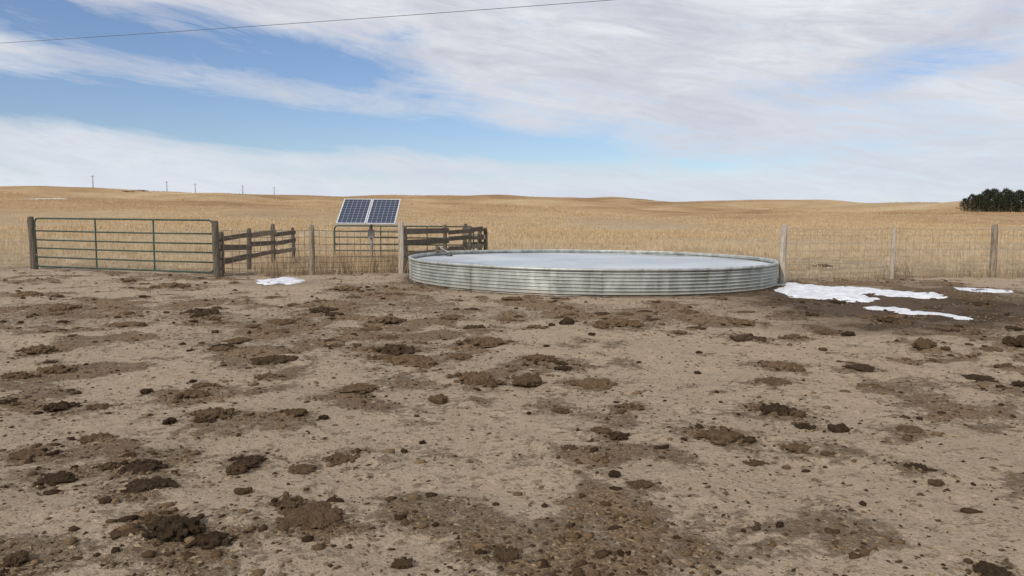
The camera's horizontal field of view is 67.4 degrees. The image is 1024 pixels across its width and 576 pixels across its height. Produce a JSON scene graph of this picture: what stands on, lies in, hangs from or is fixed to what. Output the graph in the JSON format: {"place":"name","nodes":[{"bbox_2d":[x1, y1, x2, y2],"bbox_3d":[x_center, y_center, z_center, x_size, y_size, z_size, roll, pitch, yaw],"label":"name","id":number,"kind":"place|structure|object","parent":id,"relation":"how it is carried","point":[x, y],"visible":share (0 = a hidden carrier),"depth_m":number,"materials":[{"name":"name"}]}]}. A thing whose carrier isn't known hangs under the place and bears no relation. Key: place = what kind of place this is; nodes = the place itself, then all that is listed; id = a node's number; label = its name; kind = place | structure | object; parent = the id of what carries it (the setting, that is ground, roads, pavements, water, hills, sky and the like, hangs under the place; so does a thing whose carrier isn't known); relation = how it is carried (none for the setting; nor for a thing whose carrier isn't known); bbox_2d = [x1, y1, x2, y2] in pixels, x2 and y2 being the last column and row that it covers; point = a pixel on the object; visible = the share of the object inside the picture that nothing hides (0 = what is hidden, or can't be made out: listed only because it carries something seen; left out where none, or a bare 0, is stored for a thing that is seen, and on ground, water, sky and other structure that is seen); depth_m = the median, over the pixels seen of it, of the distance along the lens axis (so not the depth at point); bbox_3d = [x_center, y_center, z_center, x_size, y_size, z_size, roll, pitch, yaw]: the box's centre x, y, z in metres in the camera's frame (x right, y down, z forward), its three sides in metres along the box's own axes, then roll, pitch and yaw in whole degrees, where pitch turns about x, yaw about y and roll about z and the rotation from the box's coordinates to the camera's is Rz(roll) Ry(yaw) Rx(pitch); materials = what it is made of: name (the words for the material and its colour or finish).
{"place":"outdoors","nodes":[
{"label":"outdoors","id":0,"kind":"place"},
{"bbox_2d":[6,0,608,42],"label":"overhead cable","id":1,"kind":"object","parent":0,"point":[320,21],"visible":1,"depth_m":20.74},
{"bbox_2d":[0,186,1023,575],"bbox_3d":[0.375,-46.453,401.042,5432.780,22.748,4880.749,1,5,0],"label":"ground","id":2,"kind":"structure","parent":0,"point":[652,352],"depth_m":5.93,"materials":[{"name":"brown soil"}]},
{"bbox_2d":[0,550,29,567],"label":"manure clod","id":3,"kind":"object","parent":2,"relation":"on","point":[18,558],"visible":1,"depth_m":3.23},
{"bbox_2d":[0,371,41,378],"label":"manure pile","id":4,"kind":"object","parent":2,"relation":"on","point":[20,375],"visible":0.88,"depth_m":7.00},
{"bbox_2d":[9,448,46,459],"bbox_3d":[-2.973,1.024,4.719,0.214,0.048,0.211,-2,6,-21],"label":"cow pat","id":5,"kind":"object","parent":2,"relation":"on","point":[26,454],"visible":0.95,"depth_m":4.69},
{"bbox_2d":[16,291,41,296],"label":"cow pat","id":6,"kind":"object","parent":2,"relation":"on","point":[24,293],"visible":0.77,"depth_m":13.82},
{"bbox_2d":[27,216,38,268],"bbox_3d":[-12.843,-1.146,20.581,0.215,1.560,0.188,1,5,0],"label":"fence post","id":7,"kind":"object","parent":2,"relation":"on","point":[30,225],"visible":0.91,"depth_m":20.51,"materials":[{"name":"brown wood"}]},
{"bbox_2d":[33,217,213,272],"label":"metal gate","id":8,"kind":"structure","parent":7,"relation":"attached to","point":[96,241],"depth_m":19.65,"materials":[{"name":"green metal"}]},
{"bbox_2d":[15,344,58,354],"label":"manure pile","id":9,"kind":"object","parent":2,"relation":"on","point":[41,348],"visible":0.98,"depth_m":8.37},
{"bbox_2d":[33,470,77,485],"bbox_3d":[-2.576,1.077,4.324,0.253,0.053,0.218,4,6,31],"label":"cow pat","id":10,"kind":"object","parent":2,"relation":"on","point":[55,479],"visible":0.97,"depth_m":4.30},
{"bbox_2d":[41,365,75,373],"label":"manure pile","id":11,"kind":"object","parent":2,"relation":"on","point":[59,369],"visible":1,"depth_m":7.28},
{"bbox_2d":[42,401,80,411],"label":"manure pile","id":12,"kind":"object","parent":2,"relation":"on","point":[58,406],"visible":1,"depth_m":5.90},
{"bbox_2d":[45,304,82,310],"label":"manure pile","id":13,"kind":"object","parent":2,"relation":"on","point":[63,306],"visible":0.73,"depth_m":11.82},
{"bbox_2d":[86,403,109,409],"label":"manure pile","id":14,"kind":"object","parent":2,"relation":"on","point":[96,406],"visible":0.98,"depth_m":5.94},
{"bbox_2d":[77,432,119,443],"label":"manure pile","id":15,"kind":"object","parent":2,"relation":"on","point":[93,437],"visible":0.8,"depth_m":5.03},
{"bbox_2d":[94,461,120,470],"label":"manure pile","id":16,"kind":"object","parent":2,"relation":"on","point":[105,466],"visible":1,"depth_m":4.49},
{"bbox_2d":[109,321,144,327],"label":"cow pat","id":17,"kind":"object","parent":2,"relation":"on","point":[126,323],"visible":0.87,"depth_m":10.33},
{"bbox_2d":[108,523,146,537],"bbox_3d":[-1.788,1.130,3.562,0.150,0.032,0.164,3,6,22],"label":"cow pat","id":18,"kind":"object","parent":2,"relation":"on","point":[114,533],"visible":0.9,"depth_m":3.54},
{"bbox_2d":[110,459,162,474],"bbox_3d":[-2.187,1.051,4.475,0.289,0.081,0.293,-3,6,-33],"label":"manure pile","id":19,"kind":"object","parent":2,"relation":"on","point":[145,465],"visible":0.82,"depth_m":4.44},
{"bbox_2d":[120,475,178,494],"bbox_3d":[-1.979,1.080,4.175,0.278,0.073,0.315,-4,7,-37],"label":"manure pile","id":20,"kind":"object","parent":2,"relation":"on","point":[140,485],"visible":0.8,"depth_m":4.17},
{"bbox_2d":[139,514,167,524],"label":"manure pile","id":21,"kind":"object","parent":2,"relation":"on","point":[149,518],"visible":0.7,"depth_m":3.70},
{"bbox_2d":[150,282,190,287],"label":"manure pile","id":22,"kind":"object","parent":2,"relation":"on","point":[171,285],"visible":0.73,"depth_m":15.80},
{"bbox_2d":[141,513,204,540],"bbox_3d":[-1.580,1.115,3.586,0.266,0.077,0.286,-1,5,-15],"label":"manure pile","id":23,"kind":"object","parent":2,"relation":"on","point":[173,527],"visible":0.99,"depth_m":3.54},
{"bbox_2d":[171,389,210,397],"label":"manure pile","id":24,"kind":"object","parent":2,"relation":"on","point":[190,393],"visible":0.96,"depth_m":6.30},
{"bbox_2d":[180,308,218,315],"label":"manure pile","id":25,"kind":"object","parent":2,"relation":"on","point":[202,311],"visible":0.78,"depth_m":11.62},
{"bbox_2d":[191,382,220,388],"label":"manure pile","id":26,"kind":"object","parent":2,"relation":"on","point":[200,384],"visible":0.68,"depth_m":6.69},
{"bbox_2d":[185,531,236,548],"bbox_3d":[-1.365,1.149,3.501,0.194,0.057,0.165,1,5,4],"label":"manure pile","id":27,"kind":"object","parent":2,"relation":"on","point":[207,540],"visible":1,"depth_m":3.48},
{"bbox_2d":[189,407,236,419],"bbox_3d":[-2.179,0.921,5.645,0.314,0.082,0.321,-4,7,-43],"label":"manure pile","id":28,"kind":"object","parent":2,"relation":"on","point":[217,412],"visible":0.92,"depth_m":5.61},
{"bbox_2d":[207,345,231,350],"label":"manure pile","id":29,"kind":"object","parent":2,"relation":"on","point":[221,348],"visible":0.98,"depth_m":8.44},
{"bbox_2d":[225,464,247,474],"bbox_3d":[-1.593,1.052,4.455,0.110,0.061,0.132,5,7,40],"label":"manure clod","id":30,"kind":"object","parent":2,"relation":"on","point":[236,469],"visible":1,"depth_m":4.43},
{"bbox_2d":[224,337,251,343],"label":"cow pat","id":31,"kind":"object","parent":2,"relation":"on","point":[237,340],"visible":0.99,"depth_m":9.03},
{"bbox_2d":[233,487,252,494],"bbox_3d":[-1.451,1.097,4.145,0.100,0.042,0.072,-1,6,-19],"label":"manure clod","id":32,"kind":"object","parent":2,"relation":"on","point":[241,491],"visible":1,"depth_m":4.13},
{"bbox_2d":[228,455,266,468],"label":"manure pile","id":33,"kind":"object","parent":2,"relation":"on","point":[250,461],"visible":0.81,"depth_m":4.58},
{"bbox_2d":[219,224,295,275],"bbox_3d":[-7.373,-1.202,22.707,0.174,1.381,7.484,0,5,-2],"label":"board fence","id":34,"kind":"object","parent":2,"relation":"on","point":[249,245],"visible":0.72,"depth_m":21.45,"materials":[{"name":"brown wood"}]},
{"bbox_2d":[254,372,285,380],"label":"manure pile","id":35,"kind":"object","parent":2,"relation":"on","point":[259,377],"visible":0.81,"depth_m":6.96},
{"bbox_2d":[249,354,298,364],"bbox_3d":[-2.434,0.738,7.849,0.500,0.103,0.379,-3,6,-32],"label":"cow pat","id":36,"kind":"object","parent":2,"relation":"on","point":[274,358],"visible":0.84,"depth_m":7.77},
{"bbox_2d":[256,277,304,284],"bbox_3d":[-5.391,-0.168,17.713,1.167,0.095,1.865,-2,6,-26],"label":"snow patch","id":37,"kind":"object","parent":2,"relation":"on","point":[287,280],"visible":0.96,"depth_m":17.45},
{"bbox_2d":[266,319,297,324],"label":"cow pat","id":38,"kind":"object","parent":2,"relation":"on","point":[281,321],"visible":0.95,"depth_m":10.60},
{"bbox_2d":[269,495,305,509],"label":"manure pile","id":39,"kind":"object","parent":2,"relation":"on","point":[289,501],"visible":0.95,"depth_m":3.91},
{"bbox_2d":[279,408,306,416],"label":"manure pile","id":40,"kind":"object","parent":2,"relation":"on","point":[297,412],"visible":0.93,"depth_m":5.68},
{"bbox_2d":[288,464,315,473],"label":"cow pat","id":41,"kind":"object","parent":2,"relation":"on","point":[302,469],"visible":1,"depth_m":4.49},
{"bbox_2d":[212,221,403,276],"bbox_3d":[-5.065,-0.950,19.437,4.707,1.499,0.183,-1,5,-18],"label":"wire fence","id":42,"kind":"object","parent":2,"relation":"on","point":[217,268],"visible":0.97,"depth_m":19.37,"materials":[{"name":"grey wood"}]},
{"bbox_2d":[275,501,342,530],"bbox_3d":[-1.010,1.131,3.799,0.342,0.072,0.351,-1,6,-20],"label":"cow pat","id":43,"kind":"object","parent":2,"relation":"on","point":[310,515],"visible":0.91,"depth_m":3.76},
{"bbox_2d":[309,306,338,312],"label":"manure pile","id":44,"kind":"object","parent":2,"relation":"on","point":[323,309],"visible":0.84,"depth_m":11.98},
{"bbox_2d":[316,519,350,529],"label":"manure pile","id":45,"kind":"object","parent":2,"relation":"on","point":[329,524],"visible":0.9,"depth_m":3.66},
{"bbox_2d":[321,452,360,466],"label":"manure pile","id":46,"kind":"object","parent":2,"relation":"on","point":[339,458],"visible":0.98,"depth_m":4.67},
{"bbox_2d":[329,285,359,290],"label":"manure pile","id":47,"kind":"object","parent":2,"relation":"on","point":[350,288],"visible":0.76,"depth_m":15.31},
{"bbox_2d":[337,383,377,393],"bbox_3d":[-1.312,0.860,6.576,0.287,0.073,0.338,3,6,23],"label":"cow pat","id":48,"kind":"object","parent":2,"relation":"on","point":[358,388],"visible":1,"depth_m":6.52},
{"bbox_2d":[336,199,400,258],"bbox_3d":[-4.565,-1.776,24.576,1.840,2.169,1.287,1,5,0],"label":"solar panel array","id":49,"kind":"object","parent":2,"relation":"on","point":[367,212],"visible":0.84,"depth_m":24.48,"materials":[{"name":"glass"}]},
{"bbox_2d":[367,354,394,359],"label":"manure pile","id":50,"kind":"object","parent":2,"relation":"on","point":[384,357],"visible":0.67,"depth_m":8.04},
{"bbox_2d":[375,316,406,323],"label":"manure pile","id":51,"kind":"object","parent":2,"relation":"on","point":[393,320],"visible":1,"depth_m":10.74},
{"bbox_2d":[372,344,420,355],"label":"manure pile","id":52,"kind":"object","parent":2,"relation":"on","point":[395,350],"visible":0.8,"depth_m":8.44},
{"bbox_2d":[390,556,412,568],"bbox_3d":[-0.478,1.185,3.310,0.103,0.048,0.086,-3,6,-30],"label":"manure clod","id":53,"kind":"object","parent":2,"relation":"on","point":[404,562],"visible":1,"depth_m":3.29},
{"bbox_2d":[334,225,473,257],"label":"metal gate","id":54,"kind":"structure","parent":2,"relation":"on","point":[380,237],"depth_m":26.54,"materials":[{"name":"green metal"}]},
{"bbox_2d":[388,354,438,368],"bbox_3d":[-1.014,0.758,7.916,0.604,0.135,0.559,2,6,19],"label":"cow pat","id":55,"kind":"object","parent":2,"relation":"on","point":[418,360],"visible":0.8,"depth_m":7.78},
{"bbox_2d":[427,393,447,404],"bbox_3d":[-0.603,0.896,6.226,0.171,0.087,0.147,3,6,25],"label":"manure clod","id":56,"kind":"object","parent":2,"relation":"on","point":[441,398],"visible":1,"depth_m":6.18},
{"bbox_2d":[403,225,482,272],"bbox_3d":[-2.012,-1.261,23.691,0.202,1.399,6.954,2,5,15],"label":"board fence","id":57,"kind":"object","parent":2,"relation":"on","point":[444,240],"visible":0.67,"depth_m":23.09,"materials":[{"name":"brown wood"}]},
{"bbox_2d":[449,353,472,359],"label":"cow pat","id":58,"kind":"object","parent":2,"relation":"on","point":[463,356],"visible":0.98,"depth_m":8.13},
{"bbox_2d":[446,371,494,383],"bbox_3d":[-0.351,0.823,7.046,0.407,0.108,0.430,-4,7,-41],"label":"manure pile","id":59,"kind":"object","parent":2,"relation":"on","point":[473,377],"visible":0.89,"depth_m":6.96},
{"bbox_2d":[462,224,487,249],"bbox_3d":[-1.310,-1.564,27.141,0.907,1.421,0.180,1,5,0],"label":"board fence","id":60,"kind":"object","parent":2,"relation":"on","point":[485,238],"visible":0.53,"depth_m":27.05,"materials":[{"name":"brown wood"}]},
{"bbox_2d":[456,336,507,347],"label":"manure pile","id":61,"kind":"object","parent":2,"relation":"on","point":[486,342],"visible":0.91,"depth_m":8.93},
{"bbox_2d":[475,378,505,386],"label":"manure pile","id":62,"kind":"object","parent":2,"relation":"on","point":[491,382],"visible":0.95,"depth_m":6.80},
{"bbox_2d":[488,545,522,562],"bbox_3d":[-0.043,1.176,3.391,0.164,0.046,0.167,-3,6,-32],"label":"manure pile","id":63,"kind":"object","parent":2,"relation":"on","point":[509,554],"visible":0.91,"depth_m":3.37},
{"bbox_2d":[0,270,1023,575],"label":"manure crumbs","id":64,"kind":"object","parent":2,"relation":"on","point":[510,564],"visible":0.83,"depth_m":4.70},
{"bbox_2d":[0,198,1023,246],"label":"dry grass","id":65,"kind":"structure","parent":2,"relation":"on","point":[568,233],"depth_m":81.53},
{"bbox_2d":[0,270,1023,575],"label":"manure lumps","id":66,"kind":"object","parent":2,"relation":"on","point":[576,534],"visible":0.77,"depth_m":4.49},
{"bbox_2d":[1,186,1022,216],"bbox_3d":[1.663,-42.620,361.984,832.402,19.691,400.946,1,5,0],"label":"dry grass","id":67,"kind":"structure","parent":2,"relation":"on","point":[512,205],"depth_m":198.66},
{"bbox_2d":[26,240,1023,282],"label":"dry weeds","id":68,"kind":"object","parent":2,"relation":"on","point":[274,271],"visible":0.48,"depth_m":20.20,"materials":[{"name":"beige plant"}]},
{"bbox_2d":[512,372,542,387],"bbox_3d":[0.120,0.828,6.864,0.299,0.140,0.252,-4,7,-42],"label":"manure clod","id":69,"kind":"object","parent":2,"relation":"on","point":[528,380],"visible":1,"depth_m":6.80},
{"bbox_2d":[522,353,557,361],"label":"manure pile","id":70,"kind":"object","parent":2,"relation":"on","point":[536,357],"visible":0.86,"depth_m":7.99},
{"bbox_2d":[551,407,571,413],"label":"cow pat","id":71,"kind":"object","parent":2,"relation":"on","point":[559,410],"visible":1,"depth_m":5.99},
{"bbox_2d":[408,249,778,296],"bbox_3d":[1.934,-0.484,19.235,8.980,0.604,8.980,1,5,0],"label":"stock tank","id":72,"kind":"object","parent":2,"relation":"on","point":[604,282],"visible":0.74,"depth_m":15.27,"materials":[{"name":"metal"}]},
{"bbox_2d":[416,253,770,267],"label":"water","id":73,"kind":"structure","parent":72,"relation":"in","point":[580,260],"depth_m":19.33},
{"bbox_2d":[571,377,617,389],"bbox_3d":[0.753,0.866,6.897,0.362,0.093,0.454,4,6,31],"label":"cow pat","id":74,"kind":"object","parent":2,"relation":"on","point":[591,383],"visible":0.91,"depth_m":6.82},
{"bbox_2d":[590,426,611,433],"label":"manure pile","id":75,"kind":"object","parent":2,"relation":"on","point":[600,429],"visible":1,"depth_m":5.31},
{"bbox_2d":[604,431,629,440],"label":"manure pile","id":76,"kind":"object","parent":2,"relation":"on","point":[615,435],"visible":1,"depth_m":5.21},
{"bbox_2d":[595,317,643,326],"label":"manure pile","id":77,"kind":"object","parent":2,"relation":"on","point":[618,322],"visible":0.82,"depth_m":10.62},
{"bbox_2d":[614,402,644,409],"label":"manure pile","id":78,"kind":"object","parent":2,"relation":"on","point":[630,406],"visible":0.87,"depth_m":6.01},
{"bbox_2d":[626,479,652,488],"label":"cow pat","id":79,"kind":"object","parent":2,"relation":"on","point":[641,483],"visible":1,"depth_m":4.25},
{"bbox_2d":[693,427,752,445],"bbox_3d":[1.451,1.019,5.229,0.305,0.103,0.349,-4,7,-43],"label":"manure pile","id":80,"kind":"object","parent":2,"relation":"on","point":[723,435],"visible":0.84,"depth_m":5.20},
{"bbox_2d":[728,319,754,325],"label":"cow pat","id":81,"kind":"object","parent":2,"relation":"on","point":[741,322],"visible":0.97,"depth_m":11.06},
{"bbox_2d":[731,435,756,443],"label":"manure pile","id":82,"kind":"object","parent":2,"relation":"on","point":[747,439],"visible":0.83,"depth_m":5.15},
{"bbox_2d":[730,333,765,341],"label":"manure pile","id":83,"kind":"object","parent":2,"relation":"on","point":[744,337],"visible":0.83,"depth_m":9.55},
{"bbox_2d":[742,459,769,465],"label":"manure pile","id":84,"kind":"object","parent":2,"relation":"on","point":[753,462],"visible":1,"depth_m":4.76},
{"bbox_2d":[754,376,791,385],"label":"cow pat","id":85,"kind":"object","parent":2,"relation":"on","point":[772,380],"visible":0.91,"depth_m":6.97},
{"bbox_2d":[759,403,796,414],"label":"manure pile","id":86,"kind":"object","parent":2,"relation":"on","point":[781,409],"visible":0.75,"depth_m":5.94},
{"bbox_2d":[761,360,805,370],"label":"manure pile","id":87,"kind":"object","parent":2,"relation":"on","point":[780,365],"visible":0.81,"depth_m":7.75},
{"bbox_2d":[777,334,808,338],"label":"manure pile","id":88,"kind":"object","parent":2,"relation":"on","point":[793,336],"visible":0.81,"depth_m":9.78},
{"bbox_2d":[780,443,810,453],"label":"manure pile","id":89,"kind":"object","parent":2,"relation":"on","point":[797,448],"visible":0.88,"depth_m":5.01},
{"bbox_2d":[789,410,805,417],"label":"manure clod","id":90,"kind":"object","parent":2,"relation":"on","point":[798,413],"visible":0.99,"depth_m":5.82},
{"bbox_2d":[794,422,816,429],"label":"manure pile","id":91,"kind":"object","parent":2,"relation":"on","point":[808,426],"visible":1,"depth_m":5.55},
{"bbox_2d":[813,329,839,335],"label":"manure pile","id":92,"kind":"object","parent":2,"relation":"on","point":[825,332],"visible":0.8,"depth_m":10.29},
{"bbox_2d":[827,423,850,432],"bbox_3d":[2.324,0.995,5.469,0.145,0.081,0.168,-4,7,-39],"label":"manure clod","id":93,"kind":"object","parent":2,"relation":"on","point":[840,428],"visible":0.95,"depth_m":5.42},
{"bbox_2d":[845,364,873,371],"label":"cow pat","id":94,"kind":"object","parent":2,"relation":"on","point":[862,367],"visible":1,"depth_m":7.64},
{"bbox_2d":[774,282,947,301],"bbox_3d":[7.050,0.063,16.279,3.465,0.136,4.270,1,5,0],"label":"snow patch","id":95,"kind":"object","parent":2,"relation":"on","point":[819,292],"visible":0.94,"depth_m":15.62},
{"bbox_2d":[856,383,890,389],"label":"cow pat","id":96,"kind":"object","parent":2,"relation":"on","point":[872,385],"visible":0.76,"depth_m":6.89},
{"bbox_2d":[876,317,901,322],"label":"cow pat","id":97,"kind":"object","parent":2,"relation":"on","point":[888,319],"visible":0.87,"depth_m":11.37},
{"bbox_2d":[778,224,1023,283],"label":"wire fence","id":98,"kind":"object","parent":2,"relation":"on","point":[994,242],"visible":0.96,"depth_m":19.56,"materials":[{"name":"grey wood"}]},
{"bbox_2d":[895,425,922,432],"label":"cow pat","id":99,"kind":"object","parent":2,"relation":"on","point":[911,429],"visible":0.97,"depth_m":5.36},
{"bbox_2d":[863,306,956,316],"bbox_3d":[6.583,0.395,12.697,0.809,0.077,1.554,-2,6,-29],"label":"snow patch","id":100,"kind":"object","parent":2,"relation":"on","point":[902,310],"visible":0.98,"depth_m":12.68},
{"bbox_2d":[904,462,927,470],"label":"manure pile","id":101,"kind":"object","parent":2,"relation":"on","point":[920,466],"visible":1,"depth_m":4.61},
{"bbox_2d":[911,337,936,348],"bbox_3d":[4.810,0.653,8.962,0.264,0.159,0.237,2,5,14],"label":"manure clod","id":102,"kind":"object","parent":2,"relation":"on","point":[923,343],"visible":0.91,"depth_m":8.90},
{"bbox_2d":[927,479,944,486],"bbox_3d":[2.425,1.114,4.392,0.094,0.044,0.077,0,5,-9],"label":"manure clod","id":103,"kind":"object","parent":2,"relation":"on","point":[936,482],"visible":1,"depth_m":4.38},
{"bbox_2d":[964,194,982,210],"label":"cedar tree","id":104,"kind":"object","parent":2,"relation":"on","point":[967,202],"visible":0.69,"depth_m":200.35,"materials":[{"name":"green plant"}]},
{"bbox_2d":[966,194,988,211],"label":"cedar tree","id":105,"kind":"object","parent":2,"relation":"on","point":[979,198],"visible":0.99,"depth_m":196.88,"materials":[{"name":"green plant"}]},
{"bbox_2d":[961,374,998,381],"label":"cow pat","id":106,"kind":"object","parent":2,"relation":"on","point":[979,377],"visible":0.94,"depth_m":7.29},
{"bbox_2d":[954,287,1012,292],"bbox_3d":[10.276,0.048,16.696,1.260,0.085,1.085,1,5,0],"label":"snow patch","id":107,"kind":"object","parent":2,"relation":"on","point":[991,290],"visible":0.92,"depth_m":16.47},
{"bbox_2d":[979,346,1003,351],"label":"cow pat","id":108,"kind":"object","parent":2,"relation":"on","point":[989,348],"visible":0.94,"depth_m":8.89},
{"bbox_2d":[972,560,1011,575],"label":"cow pat","id":109,"kind":"object","parent":2,"relation":"on","point":[985,568],"visible":1,"depth_m":3.29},
{"bbox_2d":[983,188,1002,211],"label":"cedar tree","id":110,"kind":"object","parent":2,"relation":"on","point":[994,191],"visible":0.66,"depth_m":197.00,"materials":[{"name":"green plant"}]},
{"bbox_2d":[986,192,1010,212],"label":"cedar tree","id":111,"kind":"object","parent":2,"relation":"on","point":[999,195],"visible":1,"depth_m":193.98,"materials":[{"name":"green plant"}]},
{"bbox_2d":[999,192,1020,211],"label":"cedar tree","id":112,"kind":"object","parent":2,"relation":"on","point":[1011,197],"visible":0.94,"depth_m":193.81,"materials":[{"name":"green plant"}]},
{"bbox_2d":[1002,335,1023,346],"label":"manure clod","id":113,"kind":"object","parent":2,"relation":"on","point":[1018,341],"visible":0.79,"depth_m":9.28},
{"bbox_2d":[1012,191,1023,212],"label":"cedar tree","id":114,"kind":"object","parent":2,"relation":"on","point":[1020,203],"visible":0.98,"depth_m":193.01,"materials":[{"name":"green plant"}]},
{"bbox_2d":[0,233,1023,278],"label":"dry grass","id":115,"kind":"structure","parent":0,"point":[741,247],"depth_m":34.81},
{"bbox_2d":[0,0,1023,202],"label":"sky","id":116,"kind":"structure","parent":0,"point":[861,101],"materials":[{"name":"blue"}]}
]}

